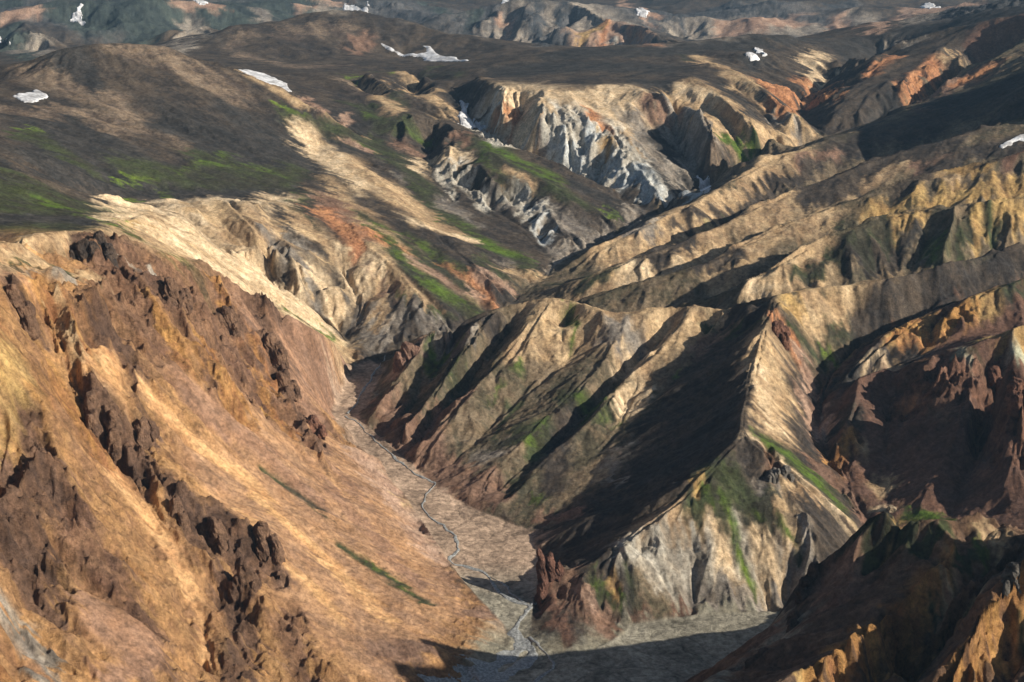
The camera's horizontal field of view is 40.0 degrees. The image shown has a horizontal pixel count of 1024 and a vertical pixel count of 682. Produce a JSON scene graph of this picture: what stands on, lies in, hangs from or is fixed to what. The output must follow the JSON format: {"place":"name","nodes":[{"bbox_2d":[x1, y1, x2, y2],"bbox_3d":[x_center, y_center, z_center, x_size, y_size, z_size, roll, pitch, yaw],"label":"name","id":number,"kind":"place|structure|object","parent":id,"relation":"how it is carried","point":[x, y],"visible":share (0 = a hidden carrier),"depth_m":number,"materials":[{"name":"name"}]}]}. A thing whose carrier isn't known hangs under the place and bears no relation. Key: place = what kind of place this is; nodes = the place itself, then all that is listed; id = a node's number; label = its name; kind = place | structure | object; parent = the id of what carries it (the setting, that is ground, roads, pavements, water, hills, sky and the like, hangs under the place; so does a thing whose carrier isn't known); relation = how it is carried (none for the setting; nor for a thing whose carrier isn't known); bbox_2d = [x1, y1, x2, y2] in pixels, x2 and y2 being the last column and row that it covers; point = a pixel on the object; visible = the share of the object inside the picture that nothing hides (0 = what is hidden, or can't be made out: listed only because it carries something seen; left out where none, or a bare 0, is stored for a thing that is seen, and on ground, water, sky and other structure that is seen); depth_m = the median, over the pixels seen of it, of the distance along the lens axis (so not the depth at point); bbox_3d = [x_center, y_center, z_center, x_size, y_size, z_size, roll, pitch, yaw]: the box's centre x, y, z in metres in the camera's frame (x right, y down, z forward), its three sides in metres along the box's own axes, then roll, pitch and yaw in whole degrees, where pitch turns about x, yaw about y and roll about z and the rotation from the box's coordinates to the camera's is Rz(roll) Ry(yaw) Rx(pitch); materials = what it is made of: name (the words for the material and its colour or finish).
{"place":"outdoors","nodes":[
{"label":"outdoors","id":0,"kind":"place"},
{"bbox_2d":[0,159,510,681],"bbox_3d":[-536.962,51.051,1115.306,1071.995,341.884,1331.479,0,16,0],"label":"mountain","id":1,"kind":"structure","parent":0,"point":[110,571],"depth_m":1072.77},
{"bbox_2d":[5,283,40,340],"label":"rock crag","id":2,"kind":"structure","parent":1,"relation":"on","point":[26,310],"depth_m":1056.02,"materials":[{"name":"brown stone"}]},
{"bbox_2d":[69,238,101,261],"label":"rock outcrop","id":3,"kind":"object","parent":1,"relation":"on","point":[85,248],"visible":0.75,"depth_m":1221.10,"materials":[{"name":"grey stone"}]},
{"bbox_2d":[83,390,101,436],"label":"rock fin","id":4,"kind":"object","parent":1,"relation":"on","point":[92,407],"visible":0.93,"depth_m":1047.35,"materials":[{"name":"brown stone"}]},
{"bbox_2d":[93,230,118,268],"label":"rock outcrop","id":5,"kind":"object","parent":1,"relation":"on","point":[109,252],"visible":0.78,"depth_m":1233.01,"materials":[{"name":"grey stone"}]},
{"bbox_2d":[101,404,123,460],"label":"rock fin","id":6,"kind":"object","parent":1,"relation":"on","point":[111,421],"visible":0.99,"depth_m":1050.43,"materials":[{"name":"brown stone"}]},
{"bbox_2d":[134,416,159,450],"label":"rock fin","id":7,"kind":"object","parent":1,"relation":"on","point":[147,433],"visible":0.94,"depth_m":1073.04,"materials":[{"name":"brown stone"}]},
{"bbox_2d":[161,276,192,314],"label":"rock crag","id":8,"kind":"structure","parent":1,"relation":"on","point":[173,293],"depth_m":1249.32,"materials":[{"name":"brown stone"}]},
{"bbox_2d":[167,495,190,531],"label":"rock crag","id":9,"kind":"structure","parent":1,"relation":"on","point":[175,506],"depth_m":1021.18,"materials":[{"name":"brown stone"}]},
{"bbox_2d":[207,516,228,556],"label":"rock crag","id":10,"kind":"structure","parent":1,"relation":"on","point":[218,534],"depth_m":1033.09,"materials":[{"name":"brown stone"}]},
{"bbox_2d":[214,305,244,339],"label":"rock crag","id":11,"kind":"structure","parent":1,"relation":"on","point":[228,317],"depth_m":1361.97,"materials":[{"name":"brown stone"}]},
{"bbox_2d":[228,564,261,602],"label":"rock crag","id":12,"kind":"structure","parent":1,"relation":"on","point":[244,575],"depth_m":996.26,"materials":[{"name":"brown stone"}]},
{"bbox_2d":[252,522,285,565],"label":"rock crag","id":13,"kind":"structure","parent":1,"relation":"on","point":[268,543],"depth_m":1044.02,"materials":[{"name":"brown stone"}]},
{"bbox_2d":[256,328,289,369],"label":"rock crag","id":14,"kind":"structure","parent":1,"relation":"on","point":[276,352],"depth_m":1382.30,"materials":[{"name":"brown stone"}]},
{"bbox_2d":[275,369,301,401],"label":"rock crag","id":15,"kind":"structure","parent":1,"relation":"on","point":[287,387],"depth_m":1374.26,"materials":[{"name":"brown stone"}]},
{"bbox_2d":[305,414,327,438],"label":"rock outcrop","id":16,"kind":"object","parent":1,"relation":"on","point":[313,422],"visible":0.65,"depth_m":1329.69,"materials":[{"name":"brown stone"}]},
{"bbox_2d":[0,43,555,354],"bbox_3d":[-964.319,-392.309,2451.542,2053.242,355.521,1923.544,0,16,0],"label":"upland","id":17,"kind":"structure","parent":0,"point":[338,204],"depth_m":2057.02,"materials":[{"name":"brown soil"}]},
{"bbox_2d":[13,90,47,102],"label":"snow patch","id":18,"kind":"object","parent":17,"relation":"on","point":[34,96],"visible":1,"depth_m":2206.17,"materials":[{"name":"white snow"}]},
{"bbox_2d":[238,69,291,91],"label":"snow patch","id":19,"kind":"object","parent":17,"relation":"on","point":[264,77],"visible":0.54,"depth_m":2697.39,"materials":[{"name":"white snow"}]},
{"bbox_2d":[344,356,554,681],"bbox_3d":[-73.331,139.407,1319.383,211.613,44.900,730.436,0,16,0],"label":"river","id":20,"kind":"structure","parent":0,"point":[482,671],"depth_m":1053.93,"materials":[{"name":"liquid"}]},
{"bbox_2d":[0,0,997,58],"bbox_3d":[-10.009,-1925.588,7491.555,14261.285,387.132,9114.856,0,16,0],"label":"distant mountains","id":21,"kind":"structure","parent":0,"point":[32,28],"depth_m":5232.17,"materials":[{"name":"stone"}]},
{"bbox_2d":[70,3,85,25],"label":"snow patch","id":22,"kind":"object","parent":21,"relation":"on","point":[77,16],"visible":1,"depth_m":5272.77,"materials":[{"name":"white snow"}]},
{"bbox_2d":[192,0,207,4],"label":"snow patch","id":23,"kind":"object","parent":21,"relation":"on","point":[201,2],"visible":0.96,"depth_m":5511.58,"materials":[{"name":"white snow"}]},
{"bbox_2d":[343,1,368,11],"bbox_3d":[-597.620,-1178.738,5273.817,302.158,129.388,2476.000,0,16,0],"label":"snow patch","id":24,"kind":"object","parent":21,"relation":"on","point":[352,7],"visible":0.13,"depth_m":6043.71,"materials":[{"name":"white snow"}]},
{"bbox_2d":[636,7,649,17],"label":"snow patch","id":25,"kind":"object","parent":21,"relation":"on","point":[641,12],"visible":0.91,"depth_m":5331.66,"materials":[{"name":"white snow"}]},
{"bbox_2d":[920,2,940,8],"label":"snow patch","id":26,"kind":"object","parent":21,"relation":"on","point":[928,5],"visible":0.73,"depth_m":5845.89,"materials":[{"name":"white snow"}]},
{"bbox_2d":[0,0,1023,651],"bbox_3d":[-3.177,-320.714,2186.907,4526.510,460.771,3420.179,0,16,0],"label":"plateau","id":27,"kind":"structure","parent":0,"point":[566,152],"depth_m":2694.45,"materials":[{"name":"brown soil"}]},
{"bbox_2d":[381,43,468,61],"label":"snow patch","id":28,"kind":"object","parent":27,"relation":"on","point":[430,54],"visible":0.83,"depth_m":3608.72,"materials":[{"name":"white snow"}]},
{"bbox_2d":[458,100,485,130],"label":"snow patch","id":29,"kind":"object","parent":27,"relation":"on","point":[465,119],"visible":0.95,"depth_m":2628.00,"materials":[{"name":"white snow"}]},
{"bbox_2d":[696,175,710,193],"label":"snow patch","id":30,"kind":"object","parent":27,"relation":"on","point":[705,185],"visible":0.81,"depth_m":2342.01,"materials":[{"name":"white snow"}]},
{"bbox_2d":[745,52,759,60],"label":"snow patch","id":31,"kind":"object","parent":27,"relation":"on","point":[752,56],"visible":1,"depth_m":3094.84,"materials":[{"name":"white snow"}]},
{"bbox_2d":[754,47,766,55],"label":"snow patch","id":32,"kind":"object","parent":27,"relation":"on","point":[757,50],"visible":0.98,"depth_m":3203.44,"materials":[{"name":"white snow"}]},
{"bbox_2d":[331,359,779,681],"bbox_3d":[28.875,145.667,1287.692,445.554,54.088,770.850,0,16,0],"label":"gravel bed","id":33,"kind":"object","parent":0,"point":[674,649],"visible":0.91,"depth_m":1139.88,"materials":[{"name":"grey gravel"}]},
{"bbox_2d":[359,39,1023,534],"bbox_3d":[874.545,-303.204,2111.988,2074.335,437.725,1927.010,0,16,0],"label":"hill","id":34,"kind":"structure","parent":0,"point":[535,401],"depth_m":1611.43,"materials":[{"name":"beige stone"}]},
{"bbox_2d":[393,341,419,372],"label":"rock crag","id":35,"kind":"structure","parent":34,"relation":"on","point":[406,354],"depth_m":1561.58,"materials":[{"name":"brown stone"}]},
{"bbox_2d":[999,134,1023,148],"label":"snow patch","id":36,"kind":"object","parent":34,"relation":"on","point":[1020,137],"visible":1,"depth_m":2049.64,"materials":[{"name":"white snow"}]},
{"bbox_2d":[532,288,866,656],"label":"spur","id":37,"kind":"structure","parent":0,"point":[688,510],"depth_m":1204.55,"materials":[{"name":"beige stone"}]},
{"bbox_2d":[534,547,564,604],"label":"rock pinnacle","id":38,"kind":"object","parent":37,"relation":"on","point":[549,569],"visible":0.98,"depth_m":1133.46,"materials":[{"name":"brown stone"}]},
{"bbox_2d":[763,465,794,483],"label":"rock crag","id":39,"kind":"structure","parent":37,"relation":"on","point":[772,474],"depth_m":1213.47,"materials":[{"name":"grey stone"}]},
{"bbox_2d":[772,320,790,350],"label":"rock outcrop","id":40,"kind":"object","parent":37,"relation":"on","point":[781,330],"visible":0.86,"depth_m":1455.24,"materials":[{"name":"brown stone"}]},
{"bbox_2d":[685,512,1023,681],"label":"ridge","id":41,"kind":"structure","parent":0,"point":[887,599],"depth_m":842.19,"materials":[{"name":"brown stone"}]},
{"bbox_2d":[745,647,767,669],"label":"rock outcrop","id":42,"kind":"object","parent":41,"relation":"on","point":[752,659],"visible":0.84,"depth_m":848.22,"materials":[{"name":"grey stone"}]},
{"bbox_2d":[786,610,799,632],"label":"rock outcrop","id":43,"kind":"object","parent":41,"relation":"on","point":[792,620],"visible":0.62,"depth_m":887.59,"materials":[{"name":"grey stone"}]},
{"bbox_2d":[794,561,819,604],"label":"rock outcrop","id":44,"kind":"object","parent":41,"relation":"on","point":[801,592],"visible":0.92,"depth_m":910.67,"materials":[{"name":"grey stone"}]},
{"bbox_2d":[1000,562,1021,598],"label":"rock outcrop","id":45,"kind":"object","parent":41,"relation":"on","point":[1010,573],"visible":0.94,"depth_m":787.68,"materials":[{"name":"grey stone"}]},
{"bbox_2d":[821,278,1023,529],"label":"hillside","id":46,"kind":"structure","parent":0,"point":[918,423],"depth_m":1330.13,"materials":[{"name":"brown stone"}]},
{"bbox_2d":[884,505,896,512],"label":"boulder","id":47,"kind":"object","parent":46,"relation":"on","point":[890,508],"visible":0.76,"depth_m":1228.46,"materials":[{"name":"beige stone"}]},
{"bbox_2d":[986,365,1002,400],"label":"rock crag","id":48,"kind":"structure","parent":46,"relation":"on","point":[994,377],"depth_m":1353.71,"materials":[{"name":"brown stone"}]},
{"bbox_2d":[1004,376,1023,419],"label":"rock crag","id":49,"kind":"structure","parent":46,"relation":"on","point":[1015,389],"depth_m":1248.66,"materials":[{"name":"brown stone"}]}
]}

